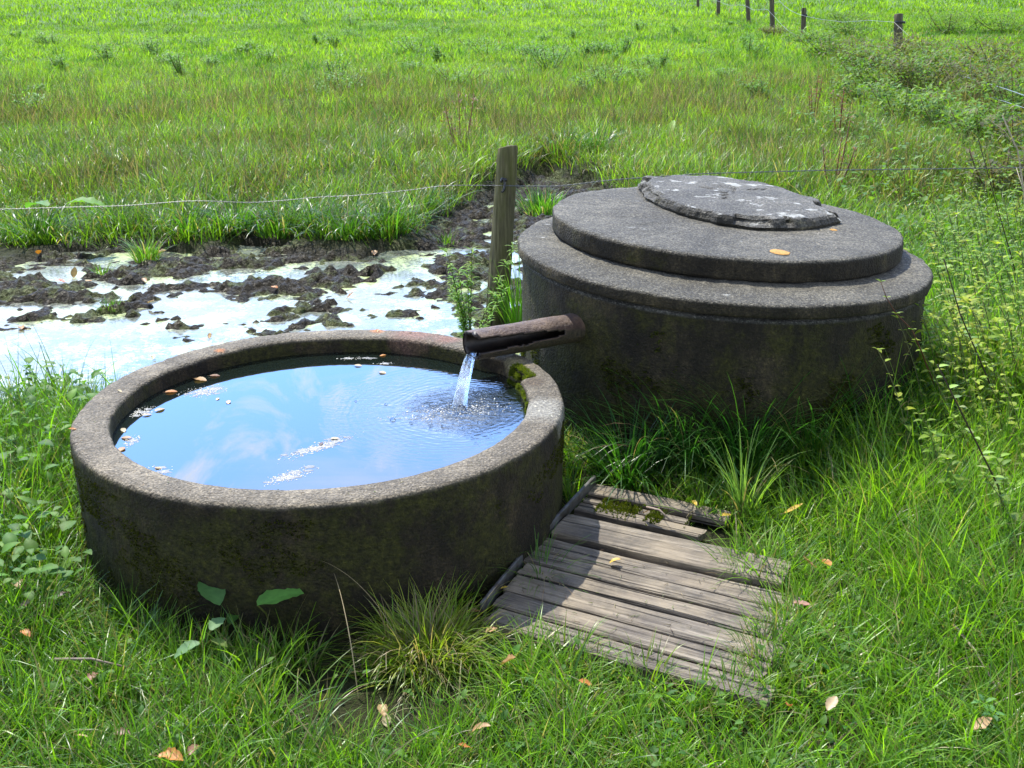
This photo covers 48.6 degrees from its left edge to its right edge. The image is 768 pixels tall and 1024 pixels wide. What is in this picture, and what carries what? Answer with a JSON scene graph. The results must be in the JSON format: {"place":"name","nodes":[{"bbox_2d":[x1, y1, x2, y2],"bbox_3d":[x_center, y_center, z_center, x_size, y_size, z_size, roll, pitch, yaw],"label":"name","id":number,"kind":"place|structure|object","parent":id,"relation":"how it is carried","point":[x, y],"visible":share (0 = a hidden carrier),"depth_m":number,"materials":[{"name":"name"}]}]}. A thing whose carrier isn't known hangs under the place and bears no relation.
{"place":"outdoors","nodes":[
{"label":"outdoors","id":0,"kind":"place"},
{"bbox_2d":[0,199,551,405],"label":"pond water","id":1,"kind":"structure","parent":0,"point":[134,344],"depth_m":5.12,"materials":[{"name":"grey liquid"}]},
{"bbox_2d":[0,0,1023,767],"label":"ground","id":2,"kind":"structure","parent":0,"point":[464,226],"depth_m":5.85,"materials":[{"name":"plant"}]},
{"bbox_2d":[0,194,93,243],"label":"bank tuft","id":3,"kind":"object","parent":2,"relation":"on","point":[35,224],"visible":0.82,"depth_m":6.41,"materials":[{"name":"green plant"}]},
{"bbox_2d":[0,357,113,621],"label":"leafy weeds","id":4,"kind":"object","parent":2,"relation":"on","point":[10,539],"visible":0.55,"depth_m":2.94,"materials":[{"name":"green plant"}]},
{"bbox_2d":[25,197,106,207],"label":"dock plant","id":5,"kind":"object","parent":2,"relation":"on","point":[92,200],"visible":0.91,"depth_m":6.28,"materials":[{"name":"green plant"}]},
{"bbox_2d":[50,190,156,233],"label":"bank tuft","id":6,"kind":"object","parent":2,"relation":"on","point":[101,213],"visible":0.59,"depth_m":6.61,"materials":[{"name":"green plant"}]},
{"bbox_2d":[112,226,179,263],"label":"grass tuft","id":7,"kind":"object","parent":2,"relation":"on","point":[151,254],"visible":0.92,"depth_m":6.02,"materials":[{"name":"plant"}]},
{"bbox_2d":[126,192,244,239],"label":"bank tuft","id":8,"kind":"object","parent":2,"relation":"on","point":[184,225],"visible":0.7,"depth_m":6.45,"materials":[{"name":"green plant"}]},
{"bbox_2d":[174,617,226,658],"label":"dock plant","id":9,"kind":"object","parent":2,"relation":"on","point":[213,623],"visible":0.87,"depth_m":2.41,"materials":[{"name":"green plant"}]},
{"bbox_2d":[197,582,239,635],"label":"dock plant","id":10,"kind":"object","parent":2,"relation":"on","point":[214,595],"visible":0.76,"depth_m":2.55,"materials":[{"name":"green plant"}]},
{"bbox_2d":[184,190,288,234],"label":"bank tuft","id":11,"kind":"object","parent":2,"relation":"on","point":[240,224],"visible":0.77,"depth_m":6.52,"materials":[{"name":"green plant"}]},
{"bbox_2d":[256,588,303,625],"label":"dock plant","id":12,"kind":"object","parent":2,"relation":"on","point":[275,596],"visible":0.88,"depth_m":2.52,"materials":[{"name":"green plant"}]},
{"bbox_2d":[231,189,331,238],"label":"bank tuft","id":13,"kind":"object","parent":2,"relation":"on","point":[269,234],"visible":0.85,"depth_m":6.45,"materials":[{"name":"green plant"}]},
{"bbox_2d":[70,330,564,644],"bbox_3d":[-0.507,0.248,3.147,1.310,0.452,1.306,0,20,0],"label":"stone basin","id":14,"kind":"object","parent":2,"relation":"on","point":[426,530],"visible":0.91,"depth_m":2.60,"materials":[{"name":"concrete"}]},
{"bbox_2d":[113,352,524,489],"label":"water","id":15,"kind":"structure","parent":14,"relation":"in","point":[260,423],"depth_m":3.05,"materials":[{"name":"blue liquid"}]},
{"bbox_2d":[124,357,513,484],"bbox_3d":[-0.579,0.077,3.121,0.975,0.002,0.765,-16,25,-36],"label":"foam","id":16,"kind":"object","parent":15,"relation":"on","point":[332,444],"visible":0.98,"depth_m":2.92,"materials":[{"name":"white liquid"}]},
{"bbox_2d":[451,351,476,409],"bbox_3d":[-0.129,-0.007,3.246,0.044,0.094,0.281,2,20,7],"label":"water jet","id":17,"kind":"object","parent":15,"relation":"on","point":[463,385],"visible":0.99,"depth_m":3.20},
{"bbox_2d":[266,184,370,234],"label":"bank tuft","id":18,"kind":"object","parent":2,"relation":"on","point":[309,207],"visible":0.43,"depth_m":6.62,"materials":[{"name":"green plant"}]},
{"bbox_2d":[285,190,394,244],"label":"bank tuft","id":19,"kind":"object","parent":2,"relation":"on","point":[343,232],"visible":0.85,"depth_m":6.33,"materials":[{"name":"green plant"}]},
{"bbox_2d":[331,186,443,240],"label":"bank tuft","id":20,"kind":"object","parent":2,"relation":"on","point":[388,229],"visible":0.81,"depth_m":6.41,"materials":[{"name":"green plant"}]},
{"bbox_2d":[372,173,457,215],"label":"bank tuft","id":21,"kind":"object","parent":2,"relation":"on","point":[432,205],"visible":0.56,"depth_m":6.99,"materials":[{"name":"green plant"}]},
{"bbox_2d":[314,566,532,722],"bbox_3d":[-0.173,0.580,2.492,0.518,0.265,0.509,0,20,0],"label":"grass tussock","id":22,"kind":"object","parent":2,"relation":"on","point":[421,629],"depth_m":2.48,"materials":[{"name":"plant"}]},
{"bbox_2d":[427,60,489,83],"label":"thistle","id":23,"kind":"object","parent":2,"relation":"on","point":[455,77],"visible":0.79,"depth_m":13.57,"materials":[{"name":"green plant"}]},
{"bbox_2d":[440,242,515,338],"bbox_3d":[-0.118,-0.310,4.396,0.329,0.494,0.239,0,20,0],"label":"groundsel","id":24,"kind":"object","parent":2,"relation":"on","point":[462,313],"visible":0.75,"depth_m":4.36,"materials":[{"name":"green plant"}]},
{"bbox_2d":[475,236,521,323],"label":"grass tuft","id":25,"kind":"object","parent":2,"relation":"on","point":[514,315],"visible":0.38,"depth_m":4.76,"materials":[{"name":"plant"}]},
{"bbox_2d":[485,145,517,326],"bbox_3d":[-0.051,-0.575,4.786,0.158,0.860,0.121,0,20,0],"label":"fence post","id":26,"kind":"object","parent":2,"relation":"on","point":[503,213],"visible":0.8,"depth_m":4.73,"materials":[{"name":"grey wood"}]},
{"bbox_2d":[0,185,502,209],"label":"twisted wire","id":27,"kind":"object","parent":26,"relation":"attached to","point":[255,202],"visible":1,"depth_m":4.57,"materials":[{"name":"grey"}]},
{"bbox_2d":[503,167,1023,186],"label":"twisted wire","id":28,"kind":"object","parent":26,"relation":"attached to","point":[765,171],"visible":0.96,"depth_m":4.87,"materials":[{"name":"grey"}]},
{"bbox_2d":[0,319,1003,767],"bbox_3d":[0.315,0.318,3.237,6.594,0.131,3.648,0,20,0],"label":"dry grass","id":29,"kind":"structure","parent":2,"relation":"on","point":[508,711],"depth_m":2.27,"materials":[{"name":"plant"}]},
{"bbox_2d":[0,423,1022,767],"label":"ground cover","id":30,"kind":"object","parent":2,"relation":"on","point":[690,697],"visible":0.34,"depth_m":2.28,"materials":[{"name":"green plant"}]},
{"bbox_2d":[0,224,1023,767],"bbox_3d":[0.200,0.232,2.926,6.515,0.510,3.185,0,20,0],"label":"grass","id":31,"kind":"structure","parent":2,"relation":"on","point":[994,611],"depth_m":2.42,"materials":[{"name":"plant"}]},
{"bbox_2d":[916,259,1023,383],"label":"nettle","id":32,"kind":"object","parent":31,"relation":"on","point":[962,314],"visible":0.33,"depth_m":3.80,"materials":[{"name":"green plant"}]},
{"bbox_2d":[921,291,1023,408],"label":"nettle","id":33,"kind":"object","parent":31,"relation":"on","point":[1019,356],"visible":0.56,"depth_m":3.55,"materials":[{"name":"green plant"}]},
{"bbox_2d":[0,93,1023,330],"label":"bank grass","id":34,"kind":"structure","parent":2,"relation":"on","point":[682,160],"depth_m":7.55,"materials":[{"name":"plant"}]},
{"bbox_2d":[0,47,1023,214],"bbox_3d":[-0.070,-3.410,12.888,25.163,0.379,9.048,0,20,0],"label":"meadow grass","id":35,"kind":"structure","parent":2,"relation":"on","point":[117,70],"depth_m":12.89,"materials":[{"name":"plant"}]},
{"bbox_2d":[0,11,1023,158],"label":"meadow tufts","id":36,"kind":"object","parent":2,"relation":"on","point":[459,51],"visible":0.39,"depth_m":15.13,"materials":[{"name":"plant"}]},
{"bbox_2d":[0,0,1023,25],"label":"distant pasture","id":37,"kind":"structure","parent":2,"relation":"on","point":[653,10],"depth_m":37.05,"materials":[{"name":"plant"}]},
{"bbox_2d":[485,523,601,601],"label":"grass tuft","id":38,"kind":"object","parent":2,"relation":"on","point":[537,549],"visible":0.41,"depth_m":2.80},
{"bbox_2d":[515,181,578,216],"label":"grass tuft","id":39,"kind":"object","parent":2,"relation":"on","point":[546,208],"visible":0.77,"depth_m":7.17,"materials":[{"name":"plant"}]},
{"bbox_2d":[523,43,574,69],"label":"thistle","id":40,"kind":"object","parent":2,"relation":"on","point":[546,63],"visible":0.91,"depth_m":15.05,"materials":[{"name":"green plant"}]},
{"bbox_2d":[531,121,593,157],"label":"bank tuft","id":41,"kind":"object","parent":2,"relation":"on","point":[569,139],"visible":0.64,"depth_m":8.45,"materials":[{"name":"green plant"}]},
{"bbox_2d":[510,609,628,697],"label":"grass tuft","id":42,"kind":"object","parent":2,"relation":"on","point":[585,638],"visible":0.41,"depth_m":2.45,"materials":[{"name":"plant"}]},
{"bbox_2d":[563,120,635,152],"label":"bank tuft","id":43,"kind":"object","parent":2,"relation":"on","point":[595,141],"visible":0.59,"depth_m":8.52,"materials":[{"name":"green plant"}]},
{"bbox_2d":[583,61,633,86],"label":"thistle","id":44,"kind":"object","parent":2,"relation":"on","point":[603,77],"visible":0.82,"depth_m":12.95,"materials":[{"name":"green plant"}]},
{"bbox_2d":[480,538,803,713],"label":"wooden platform","id":45,"kind":"structure","parent":2,"relation":"on","point":[629,590],"depth_m":2.60,"materials":[{"name":"grey wood"}]},
{"bbox_2d":[80,332,784,697],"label":"plant litter","id":46,"kind":"object","parent":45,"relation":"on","point":[568,584],"visible":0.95,"depth_m":2.60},
{"bbox_2d":[563,382,738,507],"bbox_3d":[0.335,0.151,3.318,0.705,0.298,0.630,-9,22,-21],"label":"sedge clump","id":47,"kind":"object","parent":2,"relation":"on","point":[635,449],"visible":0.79,"depth_m":3.32,"materials":[{"name":"green plant"}]},
{"bbox_2d":[600,627,708,719],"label":"grass tuft","id":48,"kind":"object","parent":2,"relation":"on","point":[665,664],"visible":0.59,"depth_m":2.37,"materials":[{"name":"plant"}]},
{"bbox_2d":[550,476,790,591],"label":"wooden platform","id":49,"kind":"structure","parent":2,"relation":"on","point":[624,527],"depth_m":2.95,"materials":[{"name":"grey wood"}]},
{"bbox_2d":[567,374,811,501],"bbox_3d":[0.515,0.092,3.376,0.758,0.364,0.757,16,26,38],"label":"sedge clump","id":50,"kind":"object","parent":2,"relation":"on","point":[687,456],"visible":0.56,"depth_m":3.29,"materials":[{"name":"green plant"}]},
{"bbox_2d":[665,473,740,528],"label":"grass tuft","id":51,"kind":"object","parent":2,"relation":"on","point":[703,494],"visible":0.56,"depth_m":3.15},
{"bbox_2d":[520,262,924,468],"bbox_3d":[0.710,-0.122,3.980,1.369,0.690,1.368,0,20,0],"label":"well","id":52,"kind":"object","parent":2,"relation":"on","point":[649,346],"visible":0.41,"depth_m":3.36,"materials":[{"name":"concrete"}]},
{"bbox_2d":[463,313,585,360],"bbox_3d":[0.087,-0.154,3.443,0.495,0.100,0.114,-12,23,-28],"label":"spout pipe","id":53,"kind":"object","parent":52,"relation":"attached to","point":[507,339],"visible":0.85,"depth_m":3.41,"materials":[{"name":"wood"}]},
{"bbox_2d":[517,217,933,319],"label":"concrete slab","id":54,"kind":"structure","parent":52,"relation":"on","point":[544,249],"depth_m":3.39,"materials":[{"name":"concrete"}]},
{"bbox_2d":[552,187,903,282],"bbox_3d":[0.746,-0.548,3.994,1.210,0.142,1.209,0,20,0],"label":"concrete disc","id":55,"kind":"object","parent":54,"relation":"on","point":[632,226],"visible":0.73,"depth_m":3.65,"materials":[{"name":"concrete"}]},
{"bbox_2d":[637,175,841,230],"bbox_3d":[0.826,-0.688,4.232,0.670,0.077,0.898,0,20,0],"label":"flat stone","id":56,"kind":"object","parent":55,"relation":"on","point":[735,203],"visible":1,"depth_m":4.06,"materials":[{"name":"stone"}]},
{"bbox_2d":[668,645,795,740],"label":"grass tuft","id":57,"kind":"object","parent":2,"relation":"on","point":[733,674],"visible":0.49,"depth_m":2.31,"materials":[{"name":"plant"}]},
{"bbox_2d":[676,423,810,519],"bbox_3d":[0.612,0.238,3.069,0.305,0.291,0.351,15,25,36],"label":"grass tuft","id":58,"kind":"object","parent":2,"relation":"on","point":[741,491],"visible":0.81,"depth_m":3.07,"materials":[{"name":"plant"}]},
{"bbox_2d":[708,532,795,584],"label":"grass tuft","id":59,"kind":"object","parent":2,"relation":"on","point":[745,554],"visible":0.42,"depth_m":2.80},
{"bbox_2d":[608,367,898,502],"bbox_3d":[0.685,0.090,3.288,0.844,0.414,0.850,0,20,0],"label":"sedge clump","id":60,"kind":"object","parent":2,"relation":"on","point":[748,443],"visible":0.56,"depth_m":3.25,"materials":[{"name":"green plant"}]},
{"bbox_2d":[695,605,835,683],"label":"grass tuft","id":61,"kind":"object","parent":2,"relation":"on","point":[773,632],"visible":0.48,"depth_m":2.48,"materials":[{"name":"plant"}]},
{"bbox_2d":[715,626,830,725],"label":"grass tuft","id":62,"kind":"object","parent":2,"relation":"on","point":[778,671],"visible":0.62,"depth_m":2.37,"materials":[{"name":"plant"}]},
{"bbox_2d":[737,577,858,650],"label":"grass tuft","id":63,"kind":"object","parent":2,"relation":"on","point":[770,605],"visible":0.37,"depth_m":2.58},
{"bbox_2d":[758,557,866,629],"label":"grass tuft","id":64,"kind":"object","parent":2,"relation":"on","point":[831,601],"visible":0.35,"depth_m":2.67,"materials":[{"name":"plant"}]},
{"bbox_2d":[701,357,951,501],"bbox_3d":[0.909,0.072,3.378,0.777,0.387,0.792,0,20,0],"label":"sedge clump","id":65,"kind":"object","parent":2,"relation":"on","point":[813,446],"visible":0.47,"depth_m":3.28,"materials":[{"name":"green plant"}]},
{"bbox_2d":[780,22,875,57],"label":"hedge weed","id":66,"kind":"object","parent":2,"relation":"on","point":[822,35],"visible":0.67,"depth_m":16.72,"materials":[{"name":"green plant"}]},
{"bbox_2d":[815,116,858,188],"bbox_3d":[2.075,-1.441,7.191,0.284,0.514,0.175,0,20,0],"label":"sorrel","id":67,"kind":"object","parent":2,"relation":"on","point":[842,157],"visible":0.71,"depth_m":7.19,"materials":[{"name":"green plant"}]},
{"bbox_2d":[809,13,888,36],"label":"hedge weed","id":68,"kind":"object","parent":2,"relation":"on","point":[834,26],"visible":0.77,"depth_m":21.40,"materials":[{"name":"green plant"}]},
{"bbox_2d":[815,69,907,103],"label":"hedge weed","id":69,"kind":"object","parent":2,"relation":"on","point":[847,83],"visible":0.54,"depth_m":11.33,"materials":[{"name":"green plant"}]},
{"bbox_2d":[803,28,922,64],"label":"hedge weed","id":70,"kind":"object","parent":2,"relation":"on","point":[870,45],"visible":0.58,"depth_m":15.31,"materials":[{"name":"green plant"}]},
{"bbox_2d":[822,39,950,72],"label":"hedge weed","id":71,"kind":"object","parent":2,"relation":"on","point":[861,57],"visible":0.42,"depth_m":14.54,"materials":[{"name":"green plant"}]},
{"bbox_2d":[827,40,946,90],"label":"hedge weed","id":72,"kind":"object","parent":2,"relation":"on","point":[856,69],"visible":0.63,"depth_m":12.48,"materials":[{"name":"green plant"}]},
{"bbox_2d":[779,93,1023,427],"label":"hedge weeds","id":73,"kind":"object","parent":2,"relation":"on","point":[948,222],"visible":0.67,"depth_m":6.72,"materials":[{"name":"green plant"}]},
{"bbox_2d":[786,332,1021,474],"bbox_3d":[1.122,0.049,3.470,0.853,0.396,0.833,0,20,0],"label":"sedge clump","id":74,"kind":"object","parent":2,"relation":"on","point":[910,395],"visible":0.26,"depth_m":3.40,"materials":[{"name":"green plant"}]},
{"bbox_2d":[847,70,968,119],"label":"hedge weed","id":75,"kind":"object","parent":2,"relation":"on","point":[880,93],"visible":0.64,"depth_m":10.14,"materials":[{"name":"green plant"}]},
{"bbox_2d":[856,46,993,91],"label":"hedge weed","id":76,"kind":"object","parent":2,"relation":"on","point":[915,70],"visible":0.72,"depth_m":12.40,"materials":[{"name":"green plant"}]},
{"bbox_2d":[881,25,973,61],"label":"hedge weed","id":77,"kind":"object","parent":2,"relation":"on","point":[911,42],"visible":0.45,"depth_m":15.37,"materials":[{"name":"green plant"}]},
{"bbox_2d":[891,306,989,454],"bbox_3d":[1.328,-0.008,3.512,0.279,0.475,0.445,18,27,41],"label":"nettle","id":78,"kind":"object","parent":2,"relation":"on","point":[970,386],"visible":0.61,"depth_m":3.41,"materials":[{"name":"green plant"}]},
{"bbox_2d":[872,313,1023,459],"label":"nettle","id":79,"kind":"object","parent":2,"relation":"on","point":[909,427],"visible":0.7,"depth_m":3.21,"materials":[{"name":"green plant"}]},
{"bbox_2d":[893,199,1007,288],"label":"nettle","id":80,"kind":"object","parent":2,"relation":"on","point":[954,244],"visible":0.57,"depth_m":5.03,"materials":[{"name":"green plant"}]},
{"bbox_2d":[908,2,994,33],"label":"hedge weed","id":81,"kind":"object","parent":2,"relation":"on","point":[949,23],"visible":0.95,"depth_m":22.10,"materials":[{"name":"green plant"}]},
{"bbox_2d":[901,87,1005,129],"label":"hedge weed","id":82,"kind":"object","parent":2,"relation":"on","point":[939,105],"visible":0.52,"depth_m":9.48,"materials":[{"name":"green plant"}]},
{"bbox_2d":[893,304,1022,410],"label":"sedge clump","id":83,"kind":"object","parent":2,"relation":"on","point":[946,359],"visible":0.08,"depth_m":3.71,"materials":[{"name":"green plant"}]},
{"bbox_2d":[906,44,1013,77],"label":"hedge weed","id":84,"kind":"object","parent":2,"relation":"on","point":[948,58],"visible":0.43,"depth_m":13.79,"materials":[{"name":"green plant"}]},
{"bbox_2d":[903,248,1022,354],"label":"nettle","id":85,"kind":"object","parent":2,"relation":"on","point":[987,278],"visible":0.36,"depth_m":4.00,"materials":[{"name":"green plant"}]},
{"bbox_2d":[913,412,1023,558],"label":"nettle","id":86,"kind":"object","parent":2,"relation":"on","point":[999,470],"visible":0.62,"depth_m":2.92,"materials":[{"name":"green plant"}]},
{"bbox_2d":[915,286,1023,416],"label":"nettle","id":87,"kind":"object","parent":2,"relation":"on","point":[966,298],"visible":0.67,"depth_m":3.55,"materials":[{"name":"green plant"}]},
{"bbox_2d":[936,259,1004,419],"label":"bramble","id":88,"kind":"object","parent":2,"relation":"on","point":[967,328],"visible":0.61,"depth_m":3.34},
{"bbox_2d":[920,414,1023,493],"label":"nettle","id":89,"kind":"object","parent":2,"relation":"on","point":[959,427],"visible":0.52,"depth_m":3.11,"materials":[{"name":"green plant"}]},
{"bbox_2d":[921,296,1023,407],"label":"nettle","id":90,"kind":"object","parent":2,"relation":"on","point":[966,342],"visible":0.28,"depth_m":3.70,"materials":[{"name":"green plant"}]},
{"bbox_2d":[922,203,1023,324],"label":"nettle","id":91,"kind":"object","parent":2,"relation":"on","point":[982,253],"visible":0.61,"depth_m":4.25,"materials":[{"name":"green plant"}]},
{"bbox_2d":[936,364,1011,511],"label":"bramble","id":92,"kind":"object","parent":2,"relation":"on","point":[971,432],"visible":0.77,"depth_m":2.76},
{"bbox_2d":[926,240,1023,390],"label":"nettle","id":93,"kind":"object","parent":2,"relation":"on","point":[1010,310],"visible":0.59,"depth_m":3.71,"materials":[{"name":"green plant"}]},
{"bbox_2d":[929,176,1020,292],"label":"nettle","id":94,"kind":"object","parent":2,"relation":"on","point":[984,214],"visible":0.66,"depth_m":5.23,"materials":[{"name":"green plant"}]},
{"bbox_2d":[927,44,1023,103],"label":"hedge weed","id":95,"kind":"object","parent":2,"relation":"on","point":[988,79],"visible":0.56,"depth_m":11.29,"materials":[{"name":"green plant"}]},
{"bbox_2d":[932,96,1023,147],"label":"hedge weed","id":96,"kind":"object","parent":2,"relation":"on","point":[1005,114],"visible":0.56,"depth_m":8.65,"materials":[{"name":"green plant"}]},
{"bbox_2d":[946,25,1023,63],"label":"hedge weed","id":97,"kind":"object","parent":2,"relation":"on","point":[995,51],"visible":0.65,"depth_m":15.40,"materials":[{"name":"green plant"}]},
{"bbox_2d":[953,204,1023,296],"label":"nettle","id":98,"kind":"object","parent":2,"relation":"on","point":[1016,246],"visible":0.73,"depth_m":4.71,"materials":[{"name":"green plant"}]},
{"bbox_2d":[954,136,1023,201],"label":"hedge weed","id":99,"kind":"object","parent":2,"relation":"on","point":[1011,178],"visible":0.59,"depth_m":6.97,"materials":[{"name":"green plant"}]},
{"bbox_2d":[957,52,1023,115],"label":"hedge weed","id":100,"kind":"object","parent":2,"relation":"on","point":[1018,87],"visible":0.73,"depth_m":10.27,"materials":[{"name":"green plant"}]},
{"bbox_2d":[957,105,1023,153],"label":"hedge weed","id":101,"kind":"object","parent":2,"relation":"on","point":[1017,122],"visible":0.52,"depth_m":8.09,"materials":[{"name":"green plant"}]},
{"bbox_2d":[963,4,1023,32],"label":"hedge weed","id":102,"kind":"object","parent":2,"relation":"on","point":[1000,24],"visible":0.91,"depth_m":22.06,"materials":[{"name":"green plant"}]},
{"bbox_2d":[967,137,1023,257],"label":"nettle","id":103,"kind":"object","parent":2,"relation":"on","point":[1022,202],"visible":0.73,"depth_m":5.64,"materials":[{"name":"green plant"}]},
{"bbox_2d":[968,245,1023,340],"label":"nettle","id":104,"kind":"object","parent":2,"relation":"on","point":[996,264],"visible":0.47,"depth_m":4.31,"materials":[{"name":"green plant"}]},
{"bbox_2d":[0,8,1023,67],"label":"pasture grass","id":105,"kind":"structure","parent":0,"point":[731,39],"depth_m":22.56,"materials":[{"name":"plant"}]},
{"bbox_2d":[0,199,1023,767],"bbox_3d":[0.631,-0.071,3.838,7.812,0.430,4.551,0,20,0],"label":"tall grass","id":106,"kind":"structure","parent":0,"point":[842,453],"depth_m":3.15,"materials":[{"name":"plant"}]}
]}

